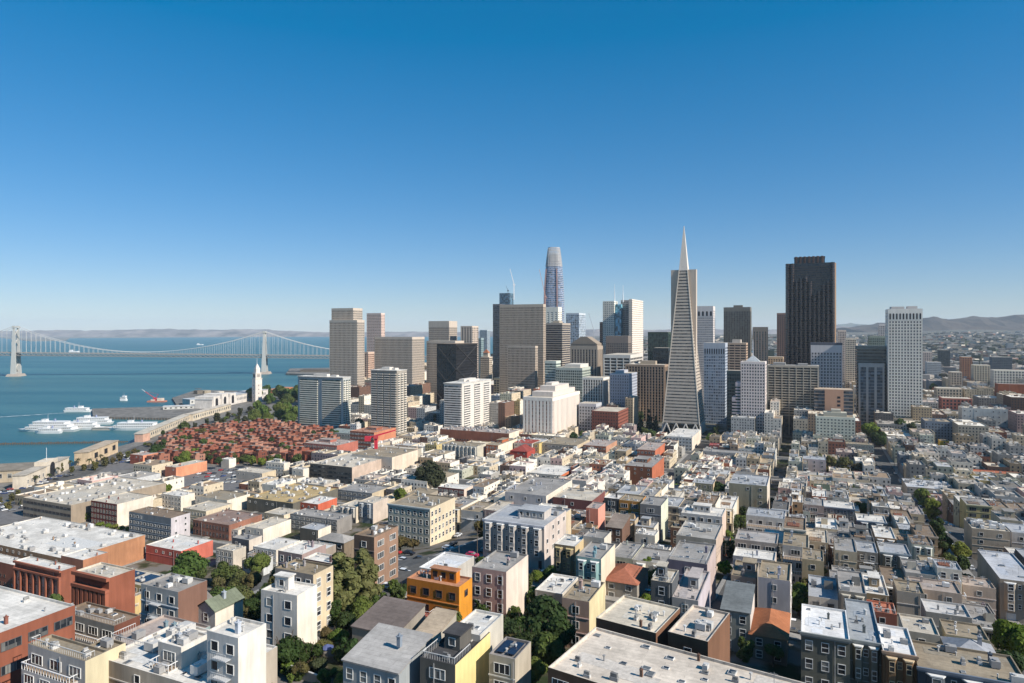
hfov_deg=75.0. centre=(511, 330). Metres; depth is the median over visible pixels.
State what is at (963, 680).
bay window
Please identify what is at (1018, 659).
tree
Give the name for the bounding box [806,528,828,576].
house
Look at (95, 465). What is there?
tree
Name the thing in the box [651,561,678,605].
house
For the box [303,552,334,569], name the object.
house
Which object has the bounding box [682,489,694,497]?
house
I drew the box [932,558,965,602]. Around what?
house
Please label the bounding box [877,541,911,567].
house
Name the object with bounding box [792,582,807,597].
tree
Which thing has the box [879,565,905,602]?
house
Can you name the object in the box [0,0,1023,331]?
sky
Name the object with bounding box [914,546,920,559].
bay window
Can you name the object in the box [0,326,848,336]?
hills
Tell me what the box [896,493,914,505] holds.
house
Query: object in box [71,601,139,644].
house
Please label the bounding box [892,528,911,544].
house
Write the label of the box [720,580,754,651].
house
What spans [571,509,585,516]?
house
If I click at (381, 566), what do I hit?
window
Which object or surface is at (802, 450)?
apartment building
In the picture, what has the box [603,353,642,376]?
office tower
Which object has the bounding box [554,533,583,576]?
house
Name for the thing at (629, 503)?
apartment building
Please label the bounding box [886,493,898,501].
house
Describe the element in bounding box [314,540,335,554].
house
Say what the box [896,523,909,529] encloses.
house
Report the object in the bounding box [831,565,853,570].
house
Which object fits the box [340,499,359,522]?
house
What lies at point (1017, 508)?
house
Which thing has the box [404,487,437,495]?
house
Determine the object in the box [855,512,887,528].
house
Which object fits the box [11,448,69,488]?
bulkhead building
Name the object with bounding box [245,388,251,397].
tree
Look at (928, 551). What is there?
bay window
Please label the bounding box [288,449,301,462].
brick townhouse
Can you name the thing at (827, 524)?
house
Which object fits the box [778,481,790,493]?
house
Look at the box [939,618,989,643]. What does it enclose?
house
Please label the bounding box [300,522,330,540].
house
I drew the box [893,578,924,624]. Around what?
house
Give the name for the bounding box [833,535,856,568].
house
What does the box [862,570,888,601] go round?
house
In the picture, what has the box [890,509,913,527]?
house
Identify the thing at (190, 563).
tree
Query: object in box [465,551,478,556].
parked car
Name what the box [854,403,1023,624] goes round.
road
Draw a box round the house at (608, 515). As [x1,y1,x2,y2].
[605,510,619,530]
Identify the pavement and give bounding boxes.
[123,517,263,566]
[199,537,231,543]
[317,446,708,639]
[398,566,800,641]
[403,440,701,567]
[715,560,732,599]
[854,400,958,527]
[875,462,1021,624]
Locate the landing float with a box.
[92,426,112,429]
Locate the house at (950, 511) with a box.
[948,499,952,523]
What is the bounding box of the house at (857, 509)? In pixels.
[854,503,859,512]
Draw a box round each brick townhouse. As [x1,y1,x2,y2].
[146,454,155,459]
[154,452,169,460]
[163,434,173,439]
[167,438,178,441]
[169,450,181,463]
[174,432,186,435]
[175,438,185,443]
[179,446,191,450]
[182,443,193,447]
[185,440,198,444]
[187,430,196,434]
[190,452,204,460]
[194,433,206,438]
[195,448,209,460]
[197,444,207,447]
[204,444,218,448]
[206,438,215,442]
[208,453,213,463]
[214,450,227,464]
[215,435,228,440]
[221,427,232,430]
[225,452,239,463]
[226,446,239,451]
[230,443,241,447]
[235,437,247,441]
[237,441,249,445]
[239,448,252,461]
[244,432,256,435]
[245,438,257,441]
[249,442,262,446]
[252,445,261,450]
[253,449,266,463]
[268,448,276,454]
[273,441,285,446]
[274,434,284,438]
[274,437,286,441]
[274,447,287,453]
[278,422,287,425]
[280,451,287,461]
[283,432,294,436]
[288,435,300,441]
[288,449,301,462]
[291,430,301,434]
[297,446,308,450]
[299,437,308,441]
[302,449,314,460]
[307,450,317,460]
[315,434,326,438]
[325,433,336,437]
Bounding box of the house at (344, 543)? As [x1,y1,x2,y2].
[318,533,353,557]
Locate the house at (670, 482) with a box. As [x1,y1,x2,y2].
[657,478,673,487]
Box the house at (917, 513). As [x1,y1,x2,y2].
[900,504,924,524]
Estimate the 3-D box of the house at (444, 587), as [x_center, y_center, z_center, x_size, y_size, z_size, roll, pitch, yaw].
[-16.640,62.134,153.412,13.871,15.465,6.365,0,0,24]
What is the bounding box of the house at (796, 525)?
[783,515,805,534]
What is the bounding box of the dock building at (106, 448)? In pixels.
[73,440,118,464]
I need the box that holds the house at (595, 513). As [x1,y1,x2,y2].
[586,502,604,530]
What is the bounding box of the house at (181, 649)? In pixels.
[148,628,206,673]
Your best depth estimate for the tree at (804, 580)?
207.22 m
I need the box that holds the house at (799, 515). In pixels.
[789,514,805,517]
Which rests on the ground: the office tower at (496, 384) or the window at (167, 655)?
the office tower at (496, 384)
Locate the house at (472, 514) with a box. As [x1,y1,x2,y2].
[461,501,492,531]
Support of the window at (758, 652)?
in the house at (770, 626)
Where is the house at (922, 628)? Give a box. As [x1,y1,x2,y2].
[899,613,939,643]
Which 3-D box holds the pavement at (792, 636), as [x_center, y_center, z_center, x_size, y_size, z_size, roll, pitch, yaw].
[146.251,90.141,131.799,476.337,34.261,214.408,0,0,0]
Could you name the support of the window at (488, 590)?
in the apartment building at (500, 581)
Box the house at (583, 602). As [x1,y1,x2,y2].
[562,578,604,647]
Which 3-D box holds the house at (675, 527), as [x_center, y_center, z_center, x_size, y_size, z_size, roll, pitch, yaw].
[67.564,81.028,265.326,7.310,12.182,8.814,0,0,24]
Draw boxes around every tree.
[4,501,11,508]
[8,493,14,500]
[49,593,63,601]
[81,464,86,470]
[85,511,90,519]
[91,461,98,469]
[101,457,108,465]
[116,452,123,460]
[125,451,130,457]
[147,444,163,452]
[157,430,167,447]
[166,484,171,491]
[167,549,210,576]
[176,450,191,462]
[177,421,190,428]
[184,567,207,578]
[203,451,209,460]
[210,560,240,585]
[210,576,226,590]
[213,413,220,420]
[228,569,247,586]
[232,452,238,461]
[237,407,242,415]
[239,454,246,463]
[239,571,261,590]
[243,552,270,572]
[243,607,249,618]
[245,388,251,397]
[247,409,261,420]
[248,455,256,465]
[248,605,259,619]
[252,400,261,408]
[255,600,260,617]
[257,404,268,416]
[257,457,265,465]
[261,412,273,418]
[262,385,270,393]
[263,393,275,401]
[271,385,285,396]
[272,401,288,410]
[272,409,284,419]
[277,390,287,399]
[279,393,295,403]
[280,661,293,675]
[281,412,296,421]
[284,388,292,394]
[285,666,291,674]
[286,673,294,682]
[288,405,297,416]
[291,390,297,401]
[291,454,301,461]
[293,671,304,681]
[308,660,314,672]
[316,669,329,682]
[329,600,341,625]
[331,551,362,609]
[333,611,356,630]
[337,605,349,617]
[338,637,357,662]
[349,595,372,618]
[353,548,382,604]
[372,592,386,603]
[388,579,398,584]
[389,582,405,598]
[393,488,406,499]
[414,460,445,487]
[472,599,488,610]
[474,517,484,532]
[475,556,484,562]
[507,605,522,618]
[522,594,567,633]
[525,589,534,615]
[528,573,532,586]
[531,630,564,665]
[531,656,548,682]
[542,565,560,578]
[544,615,576,651]
[569,432,577,437]
[637,415,643,431]
[638,411,644,418]
[641,427,648,433]
[643,556,651,561]
[644,409,653,428]
[647,429,656,436]
[648,569,656,585]
[652,416,659,430]
[713,426,719,433]
[713,481,725,491]
[717,560,732,574]
[723,540,727,553]
[725,530,733,538]
[725,540,734,557]
[733,514,739,530]
[736,514,745,528]
[736,636,754,662]
[740,506,746,515]
[764,643,784,666]
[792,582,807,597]
[792,589,807,615]
[801,577,807,587]
[825,455,836,471]
[837,456,852,469]
[851,463,861,471]
[854,501,866,513]
[861,422,880,437]
[870,431,886,446]
[894,418,905,424]
[906,422,916,429]
[913,488,930,506]
[922,497,941,519]
[929,383,937,388]
[929,518,945,536]
[938,532,953,552]
[940,552,956,561]
[949,541,971,556]
[957,554,970,569]
[990,618,1023,656]
[995,649,1023,672]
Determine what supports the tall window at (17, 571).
in the brick building at (40, 577)
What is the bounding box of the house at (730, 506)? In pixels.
[720,499,736,532]
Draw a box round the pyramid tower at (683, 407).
[661,228,705,433]
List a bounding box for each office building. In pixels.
[23,477,165,522]
[91,492,152,525]
[162,490,194,510]
[221,457,235,467]
[310,445,417,483]
[322,428,355,439]
[350,426,395,448]
[352,446,417,469]
[845,441,873,453]
[923,352,931,370]
[925,362,940,374]
[934,387,961,397]
[937,350,949,366]
[938,396,971,409]
[948,371,961,386]
[958,405,1007,426]
[959,357,971,379]
[971,364,989,385]
[973,469,1023,475]
[989,357,1011,369]
[990,369,1023,386]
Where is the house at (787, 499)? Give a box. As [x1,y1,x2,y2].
[775,496,792,513]
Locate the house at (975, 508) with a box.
[960,497,992,528]
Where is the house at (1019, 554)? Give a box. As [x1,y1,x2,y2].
[1015,545,1023,564]
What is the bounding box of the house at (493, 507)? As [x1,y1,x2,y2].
[483,500,513,517]
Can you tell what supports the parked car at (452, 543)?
on the road at (472, 546)
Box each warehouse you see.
[0,516,144,565]
[130,451,157,463]
[165,460,206,476]
[193,508,261,540]
[196,490,249,510]
[247,483,337,512]
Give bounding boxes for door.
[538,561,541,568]
[1006,613,1015,620]
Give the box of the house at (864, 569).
[854,565,880,574]
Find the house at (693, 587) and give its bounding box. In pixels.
[672,567,709,617]
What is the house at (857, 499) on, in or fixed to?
on the ground
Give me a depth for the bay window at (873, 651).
128.84 m
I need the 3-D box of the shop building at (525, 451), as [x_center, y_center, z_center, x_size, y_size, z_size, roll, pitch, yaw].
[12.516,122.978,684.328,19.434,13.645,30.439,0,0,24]
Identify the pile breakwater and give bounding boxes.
[0,440,127,444]
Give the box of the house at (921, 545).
[907,534,933,559]
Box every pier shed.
[0,462,33,482]
[134,432,149,441]
[135,414,189,437]
[185,404,230,420]
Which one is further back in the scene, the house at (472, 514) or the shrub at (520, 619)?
the house at (472, 514)
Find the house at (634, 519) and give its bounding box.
[620,513,639,540]
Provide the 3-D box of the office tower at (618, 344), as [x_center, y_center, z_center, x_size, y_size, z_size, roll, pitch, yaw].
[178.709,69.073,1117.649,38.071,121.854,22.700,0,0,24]
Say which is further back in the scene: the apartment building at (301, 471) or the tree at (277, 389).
the tree at (277, 389)
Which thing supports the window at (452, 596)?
in the house at (444, 587)
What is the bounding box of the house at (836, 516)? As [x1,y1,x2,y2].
[828,514,845,519]
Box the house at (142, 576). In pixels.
[132,568,164,613]
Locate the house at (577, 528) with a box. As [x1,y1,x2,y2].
[572,523,597,534]
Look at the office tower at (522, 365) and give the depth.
1048.62 m
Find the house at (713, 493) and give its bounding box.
[705,491,719,495]
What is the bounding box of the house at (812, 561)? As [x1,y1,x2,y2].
[802,547,823,578]
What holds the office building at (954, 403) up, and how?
on the ground
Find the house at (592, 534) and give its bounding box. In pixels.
[583,527,610,547]
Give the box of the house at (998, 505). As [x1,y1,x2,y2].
[986,500,1008,510]
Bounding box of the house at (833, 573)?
[829,570,836,582]
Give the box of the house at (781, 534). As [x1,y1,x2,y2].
[764,528,783,558]
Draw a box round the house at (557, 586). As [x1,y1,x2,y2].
[535,573,577,603]
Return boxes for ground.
[112,329,1023,682]
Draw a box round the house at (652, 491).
[640,487,661,496]
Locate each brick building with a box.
[0,554,21,588]
[0,586,74,682]
[12,556,75,602]
[61,548,107,569]
[70,562,134,612]
[304,438,357,451]
[440,425,518,441]
[583,439,616,452]
[625,455,663,484]
[637,442,664,455]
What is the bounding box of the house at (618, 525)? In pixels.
[605,513,630,542]
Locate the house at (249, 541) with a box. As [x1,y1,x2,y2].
[232,532,261,557]
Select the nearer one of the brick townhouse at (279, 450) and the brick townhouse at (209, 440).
the brick townhouse at (279, 450)
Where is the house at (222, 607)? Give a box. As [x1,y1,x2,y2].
[199,587,244,628]
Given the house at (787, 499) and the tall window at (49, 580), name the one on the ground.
the house at (787, 499)
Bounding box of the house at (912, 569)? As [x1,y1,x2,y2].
[902,561,936,579]
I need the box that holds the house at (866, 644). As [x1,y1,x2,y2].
[845,598,883,682]
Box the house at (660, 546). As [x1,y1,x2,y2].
[647,542,671,549]
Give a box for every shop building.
[146,534,212,565]
[183,500,231,523]
[231,522,252,539]
[236,467,275,479]
[245,517,290,541]
[262,478,295,490]
[264,507,298,519]
[296,477,339,486]
[300,496,336,509]
[338,483,388,500]
[510,444,534,458]
[527,464,570,477]
[709,443,723,448]
[902,478,952,499]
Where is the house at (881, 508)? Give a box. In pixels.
[871,501,891,527]
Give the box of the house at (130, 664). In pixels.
[109,621,276,682]
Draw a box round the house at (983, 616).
[962,603,999,647]
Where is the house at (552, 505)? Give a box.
[539,503,567,507]
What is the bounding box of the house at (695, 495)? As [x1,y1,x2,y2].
[687,490,705,499]
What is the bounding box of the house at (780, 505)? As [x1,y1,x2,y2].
[771,500,789,513]
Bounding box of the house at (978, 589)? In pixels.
[962,575,995,613]
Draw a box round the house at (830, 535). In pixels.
[827,531,848,569]
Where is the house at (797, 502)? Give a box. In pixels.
[790,492,802,514]
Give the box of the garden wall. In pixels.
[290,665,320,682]
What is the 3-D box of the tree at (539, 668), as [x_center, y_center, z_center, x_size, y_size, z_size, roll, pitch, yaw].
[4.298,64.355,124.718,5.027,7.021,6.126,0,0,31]
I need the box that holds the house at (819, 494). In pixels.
[812,489,826,499]
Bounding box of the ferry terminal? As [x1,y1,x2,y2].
[163,404,194,409]
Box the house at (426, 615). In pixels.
[404,598,433,618]
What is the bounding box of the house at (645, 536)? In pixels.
[635,527,658,546]
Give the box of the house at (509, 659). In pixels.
[488,636,530,682]
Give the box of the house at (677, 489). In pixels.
[668,486,682,490]
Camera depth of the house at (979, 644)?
142.49 m
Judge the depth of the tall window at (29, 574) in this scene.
313.11 m
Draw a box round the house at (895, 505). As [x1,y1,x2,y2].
[888,501,902,509]
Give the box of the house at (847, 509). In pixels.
[824,500,855,523]
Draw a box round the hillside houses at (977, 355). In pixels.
[491,331,1023,378]
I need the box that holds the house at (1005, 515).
[991,508,1021,523]
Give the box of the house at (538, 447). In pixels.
[534,441,542,453]
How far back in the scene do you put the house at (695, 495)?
315.98 m
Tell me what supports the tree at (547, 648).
on the ground
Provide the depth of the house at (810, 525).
287.46 m
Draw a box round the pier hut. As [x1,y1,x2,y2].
[194,390,202,393]
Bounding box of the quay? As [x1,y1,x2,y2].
[0,395,297,527]
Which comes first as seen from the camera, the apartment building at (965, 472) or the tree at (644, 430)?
the apartment building at (965, 472)
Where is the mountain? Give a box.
[836,323,867,326]
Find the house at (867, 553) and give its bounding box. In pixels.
[855,539,877,571]
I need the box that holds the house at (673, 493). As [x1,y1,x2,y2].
[663,490,683,497]
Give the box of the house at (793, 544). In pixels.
[782,530,808,584]
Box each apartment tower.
[298,373,350,427]
[367,313,384,351]
[371,367,406,434]
[444,377,491,427]
[816,408,854,441]
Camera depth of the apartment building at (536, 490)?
315.55 m
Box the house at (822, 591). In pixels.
[808,574,837,608]
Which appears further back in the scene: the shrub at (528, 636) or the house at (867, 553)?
the house at (867, 553)
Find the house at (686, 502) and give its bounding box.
[678,499,696,517]
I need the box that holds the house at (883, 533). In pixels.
[871,525,895,547]
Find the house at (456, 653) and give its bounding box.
[420,621,489,682]
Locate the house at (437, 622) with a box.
[416,607,456,646]
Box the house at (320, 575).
[275,559,332,632]
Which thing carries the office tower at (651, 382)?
on the ground
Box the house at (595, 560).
[576,541,614,594]
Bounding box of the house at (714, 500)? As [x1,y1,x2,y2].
[697,493,719,507]
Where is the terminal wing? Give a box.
[182,398,194,404]
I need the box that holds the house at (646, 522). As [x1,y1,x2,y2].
[635,516,658,532]
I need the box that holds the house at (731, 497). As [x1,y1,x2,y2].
[722,495,738,513]
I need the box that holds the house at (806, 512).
[803,505,809,521]
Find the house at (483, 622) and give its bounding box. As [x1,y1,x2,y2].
[460,609,502,651]
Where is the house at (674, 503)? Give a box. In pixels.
[661,495,684,527]
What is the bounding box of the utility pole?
[474,527,480,556]
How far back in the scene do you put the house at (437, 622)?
134.60 m
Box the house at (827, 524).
[815,517,837,531]
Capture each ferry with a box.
[18,419,80,431]
[35,426,62,433]
[63,406,91,411]
[70,419,103,429]
[73,415,113,424]
[106,420,156,430]
[120,395,127,400]
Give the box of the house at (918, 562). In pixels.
[900,558,930,567]
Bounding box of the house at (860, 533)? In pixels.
[849,524,874,542]
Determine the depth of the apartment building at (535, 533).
219.93 m
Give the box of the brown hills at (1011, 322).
[836,315,1023,331]
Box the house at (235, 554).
[216,543,245,568]
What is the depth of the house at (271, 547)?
363.17 m
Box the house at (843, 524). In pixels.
[837,518,854,533]
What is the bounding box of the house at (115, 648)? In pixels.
[90,637,125,659]
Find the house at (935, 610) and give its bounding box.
[921,598,971,631]
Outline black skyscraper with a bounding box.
[785,256,835,364]
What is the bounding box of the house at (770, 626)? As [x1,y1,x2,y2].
[748,607,790,666]
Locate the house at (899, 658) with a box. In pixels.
[877,623,918,682]
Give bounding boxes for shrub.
[95,522,104,525]
[109,524,118,528]
[198,428,206,432]
[198,438,206,443]
[210,581,226,596]
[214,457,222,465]
[235,583,253,604]
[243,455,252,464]
[243,597,258,606]
[256,584,269,600]
[275,629,304,662]
[291,658,309,680]
[294,638,322,663]
[310,655,327,673]
[316,638,333,656]
[320,625,332,637]
[327,626,349,641]
[329,667,337,676]
[331,645,342,654]
[333,650,341,662]
[334,669,342,682]
[347,627,351,636]
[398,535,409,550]
[400,581,406,590]
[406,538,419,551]
[455,609,461,621]
[498,611,519,634]
[503,632,515,638]
[513,611,530,634]
[514,617,522,632]
[514,626,537,648]
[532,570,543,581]
[642,593,650,600]
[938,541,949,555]
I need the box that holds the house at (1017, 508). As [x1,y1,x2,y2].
[1003,501,1023,517]
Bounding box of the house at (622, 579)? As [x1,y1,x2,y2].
[605,563,649,597]
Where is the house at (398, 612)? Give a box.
[351,596,425,642]
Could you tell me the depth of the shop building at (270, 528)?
414.58 m
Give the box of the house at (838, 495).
[832,490,848,501]
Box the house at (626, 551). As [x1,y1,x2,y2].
[615,541,643,563]
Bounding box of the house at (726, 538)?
[723,536,730,556]
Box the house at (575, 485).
[572,483,579,487]
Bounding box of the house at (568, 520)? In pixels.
[551,505,570,533]
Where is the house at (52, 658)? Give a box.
[21,634,108,682]
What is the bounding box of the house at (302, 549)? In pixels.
[278,540,325,565]
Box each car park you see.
[0,500,32,523]
[102,449,149,471]
[184,466,279,489]
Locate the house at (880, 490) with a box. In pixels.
[871,486,887,502]
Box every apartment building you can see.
[129,506,189,540]
[140,573,206,623]
[207,616,265,682]
[266,458,289,476]
[290,508,351,533]
[292,467,308,477]
[353,523,397,583]
[387,491,454,548]
[397,445,420,456]
[438,483,472,496]
[442,441,485,459]
[472,550,527,616]
[473,478,499,497]
[482,504,565,568]
[486,437,516,454]
[505,476,571,504]
[514,439,540,447]
[542,437,589,454]
[548,627,803,682]
[553,487,604,510]
[596,595,679,645]
[604,491,623,512]
[619,494,645,515]
[640,496,667,541]
[666,428,700,450]
[668,605,729,662]
[676,520,722,570]
[681,502,725,535]
[693,478,715,491]
[703,448,754,456]
[729,473,769,515]
[735,529,778,557]
[746,507,785,531]
[758,560,791,626]
[800,446,805,455]
[803,455,825,471]
[803,460,807,470]
[804,497,823,522]
[806,486,811,497]
[814,479,835,489]
[918,433,933,443]
[953,467,971,476]
[964,517,1009,559]
[977,549,1023,622]
[995,383,1023,395]
[1002,522,1023,548]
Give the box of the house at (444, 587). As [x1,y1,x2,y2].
[406,564,471,621]
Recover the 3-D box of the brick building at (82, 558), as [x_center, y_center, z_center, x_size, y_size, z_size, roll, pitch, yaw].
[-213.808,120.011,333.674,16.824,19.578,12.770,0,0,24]
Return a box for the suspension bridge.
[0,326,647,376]
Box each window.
[1,635,21,651]
[1,659,21,675]
[17,571,18,589]
[23,572,24,591]
[28,625,47,641]
[29,574,30,592]
[31,653,42,665]
[35,575,37,594]
[42,577,43,596]
[48,578,50,597]
[49,659,60,672]
[54,616,72,630]
[69,665,80,678]
[75,622,83,631]
[88,625,97,635]
[102,629,111,637]
[134,674,139,682]
[144,590,149,598]
[144,604,149,611]
[156,593,161,601]
[156,607,161,614]
[163,650,175,662]
[169,596,173,604]
[203,612,207,621]
[210,640,217,651]
[210,659,217,671]
[226,644,233,655]
[226,663,233,675]
[266,597,272,606]
[266,613,272,622]
[266,629,272,638]
[284,600,290,609]
[284,616,290,625]
[316,577,320,587]
[317,591,320,601]
[317,605,320,615]
[317,620,320,630]
[327,572,330,581]
[327,586,330,595]
[327,600,330,610]
[327,614,330,624]
[346,667,352,679]
[351,508,354,517]
[359,503,363,516]
[360,670,366,682]
[361,541,365,547]
[367,504,370,517]
[374,674,380,682]
[377,538,383,546]
[377,550,383,559]
[377,575,383,583]
[378,563,383,570]
[388,677,394,682]
[390,532,395,540]
[390,544,395,552]
[390,556,395,564]
[390,568,395,576]
[410,585,415,593]
[423,587,428,595]
[429,667,444,680]
[436,590,441,597]
[449,592,455,600]
[455,509,459,522]
[458,446,460,456]
[475,572,479,580]
[475,586,479,594]
[485,521,492,550]
[486,574,490,582]
[486,588,490,596]
[486,601,490,610]
[494,662,509,675]
[496,523,504,550]
[497,576,502,584]
[497,590,502,598]
[497,603,502,612]
[508,524,516,551]
[521,526,528,555]
[533,528,541,557]
[552,677,568,682]
[555,546,562,570]
[566,548,572,572]
[572,605,578,613]
[572,620,578,628]
[572,636,578,643]
[578,559,586,578]
[590,561,598,579]
[608,583,613,588]
[625,585,630,591]
[630,522,632,537]
[636,562,644,566]
[647,508,653,512]
[658,586,663,595]
[682,604,687,612]
[684,647,691,651]
[726,510,731,523]
[737,543,745,547]
[739,615,745,624]
[739,628,745,637]
[751,545,759,549]
[756,638,761,645]
[756,650,761,657]
[765,546,773,551]
[771,584,776,590]
[771,597,776,603]
[774,641,780,646]
[791,550,799,555]
[805,639,812,650]
[805,658,812,668]
[805,676,812,682]
[821,642,828,653]
[821,661,828,671]
[827,603,833,607]
[830,547,832,563]
[838,645,845,656]
[838,664,845,675]
[841,593,850,609]
[852,643,863,681]
[855,595,864,600]
[863,649,868,657]
[863,668,868,675]
[868,646,879,682]
[879,617,884,623]
[882,554,892,566]
[885,655,897,682]
[886,586,892,602]
[897,661,902,669]
[898,556,908,567]
[902,658,914,682]
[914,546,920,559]
[924,547,932,555]
[926,672,945,682]
[941,572,945,578]
[946,597,951,602]
[953,573,958,579]
[962,679,982,682]
[1003,581,1015,611]
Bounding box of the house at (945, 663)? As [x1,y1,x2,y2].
[911,639,1023,682]
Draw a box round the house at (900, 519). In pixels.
[893,515,909,527]
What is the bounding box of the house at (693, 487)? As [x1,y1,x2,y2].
[684,485,697,490]
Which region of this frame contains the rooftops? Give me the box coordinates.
[15,361,1023,520]
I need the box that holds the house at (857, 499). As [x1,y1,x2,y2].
[849,496,866,513]
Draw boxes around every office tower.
[329,320,364,385]
[331,308,362,319]
[365,352,373,378]
[374,337,424,384]
[426,341,463,402]
[429,321,456,340]
[437,343,477,409]
[461,326,477,377]
[478,338,483,378]
[480,330,489,351]
[481,349,491,378]
[493,304,505,379]
[494,377,499,392]
[499,293,513,304]
[500,304,545,392]
[508,346,537,394]
[523,381,579,433]
[545,360,560,383]
[546,307,561,322]
[546,321,570,366]
[556,363,591,400]
[566,313,585,345]
[570,337,602,375]
[579,401,601,430]
[582,376,609,406]
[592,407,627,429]
[600,322,602,345]
[603,285,623,354]
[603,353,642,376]
[606,336,631,353]
[610,369,636,407]
[621,300,628,335]
[625,360,667,421]
[629,299,642,352]
[648,332,670,360]
[653,347,670,374]
[697,306,714,403]
[704,342,727,423]
[721,339,747,369]
[724,305,751,358]
[727,370,740,432]
[732,355,766,433]
[753,327,767,364]
[767,362,818,434]
[768,356,783,363]
[777,313,785,361]
[810,342,842,387]
[814,387,852,414]
[837,330,845,385]
[845,338,855,387]
[855,346,885,413]
[858,363,884,424]
[868,336,884,345]
[878,324,884,335]
[885,306,922,416]
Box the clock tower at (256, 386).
[252,364,261,401]
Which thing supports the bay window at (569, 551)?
in the house at (568, 548)
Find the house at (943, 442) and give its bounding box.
[938,439,948,445]
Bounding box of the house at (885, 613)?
[867,599,896,625]
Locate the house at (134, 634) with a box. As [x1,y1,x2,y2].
[111,614,209,645]
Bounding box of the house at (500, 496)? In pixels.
[494,489,508,502]
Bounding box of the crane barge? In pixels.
[142,389,166,401]
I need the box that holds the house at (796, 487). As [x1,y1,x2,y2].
[790,482,801,494]
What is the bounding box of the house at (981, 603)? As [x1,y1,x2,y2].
[966,600,995,617]
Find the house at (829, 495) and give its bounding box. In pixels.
[827,490,834,499]
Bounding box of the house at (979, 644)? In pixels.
[940,634,995,652]
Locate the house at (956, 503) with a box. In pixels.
[953,495,976,526]
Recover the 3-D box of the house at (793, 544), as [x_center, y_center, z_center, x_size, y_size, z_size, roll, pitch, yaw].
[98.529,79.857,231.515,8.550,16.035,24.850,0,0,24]
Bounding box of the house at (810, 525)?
[806,522,814,527]
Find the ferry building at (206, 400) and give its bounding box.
[194,389,267,408]
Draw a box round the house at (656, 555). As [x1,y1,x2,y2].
[633,547,672,570]
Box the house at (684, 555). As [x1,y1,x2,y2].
[668,539,715,604]
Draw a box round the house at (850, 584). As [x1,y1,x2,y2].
[837,569,866,609]
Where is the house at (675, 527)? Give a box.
[671,518,687,546]
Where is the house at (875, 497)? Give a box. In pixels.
[867,493,885,513]
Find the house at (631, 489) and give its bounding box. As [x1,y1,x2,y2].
[615,484,647,494]
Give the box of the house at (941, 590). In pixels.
[907,575,961,603]
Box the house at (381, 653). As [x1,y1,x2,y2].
[341,623,432,682]
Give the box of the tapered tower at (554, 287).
[543,247,564,322]
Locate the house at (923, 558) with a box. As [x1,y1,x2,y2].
[918,555,944,566]
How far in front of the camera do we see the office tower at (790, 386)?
801.85 m
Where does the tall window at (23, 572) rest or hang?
in the brick building at (40, 577)
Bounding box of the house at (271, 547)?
[243,537,299,575]
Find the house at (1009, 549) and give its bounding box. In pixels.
[1004,547,1020,555]
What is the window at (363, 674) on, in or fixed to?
in the house at (381, 653)
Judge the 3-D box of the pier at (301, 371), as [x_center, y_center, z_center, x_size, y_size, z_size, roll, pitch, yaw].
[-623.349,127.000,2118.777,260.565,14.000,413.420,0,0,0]
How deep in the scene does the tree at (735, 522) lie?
305.89 m
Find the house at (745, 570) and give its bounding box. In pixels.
[731,557,758,606]
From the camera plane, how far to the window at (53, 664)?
111.59 m
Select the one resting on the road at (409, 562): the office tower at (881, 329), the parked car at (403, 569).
the parked car at (403, 569)
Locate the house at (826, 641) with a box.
[800,604,851,682]
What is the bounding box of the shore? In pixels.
[0,337,177,340]
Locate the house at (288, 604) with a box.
[261,571,316,661]
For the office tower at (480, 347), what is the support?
on the ground
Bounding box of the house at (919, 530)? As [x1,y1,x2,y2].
[910,523,938,556]
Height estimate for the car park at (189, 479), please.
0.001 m
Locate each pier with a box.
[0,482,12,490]
[92,406,211,419]
[172,390,237,404]
[286,368,328,375]
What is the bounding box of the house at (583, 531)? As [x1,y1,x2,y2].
[576,527,598,535]
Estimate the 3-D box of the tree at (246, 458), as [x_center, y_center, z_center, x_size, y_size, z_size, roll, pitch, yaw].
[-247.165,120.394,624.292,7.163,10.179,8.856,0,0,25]
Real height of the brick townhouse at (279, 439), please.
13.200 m
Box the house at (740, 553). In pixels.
[733,547,775,568]
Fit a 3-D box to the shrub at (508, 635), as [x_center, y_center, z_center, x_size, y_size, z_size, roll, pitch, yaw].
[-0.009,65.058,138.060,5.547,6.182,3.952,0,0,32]
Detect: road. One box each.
[0,404,268,499]
[145,512,263,556]
[213,542,225,549]
[226,490,963,531]
[252,522,387,590]
[379,440,708,596]
[398,555,1023,674]
[459,480,926,514]
[664,469,901,487]
[685,451,896,465]
[715,569,732,601]
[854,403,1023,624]
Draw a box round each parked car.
[381,582,388,587]
[398,567,410,570]
[403,549,414,555]
[442,544,453,549]
[448,541,457,546]
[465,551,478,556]
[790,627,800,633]
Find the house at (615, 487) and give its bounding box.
[608,480,630,493]
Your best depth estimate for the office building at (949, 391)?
974.93 m
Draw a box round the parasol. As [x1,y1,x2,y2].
[322,644,333,650]
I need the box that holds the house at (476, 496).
[465,493,483,500]
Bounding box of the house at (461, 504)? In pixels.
[455,498,477,532]
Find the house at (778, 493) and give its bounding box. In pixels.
[776,491,789,496]
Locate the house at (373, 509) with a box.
[358,496,387,523]
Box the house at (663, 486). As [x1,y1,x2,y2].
[648,482,667,495]
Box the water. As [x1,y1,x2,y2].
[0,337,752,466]
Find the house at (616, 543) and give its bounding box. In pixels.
[611,541,620,548]
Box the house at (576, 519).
[571,513,585,533]
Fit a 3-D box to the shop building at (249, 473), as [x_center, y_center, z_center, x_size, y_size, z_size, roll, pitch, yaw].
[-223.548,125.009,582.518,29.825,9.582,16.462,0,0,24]
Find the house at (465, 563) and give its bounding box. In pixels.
[419,550,473,576]

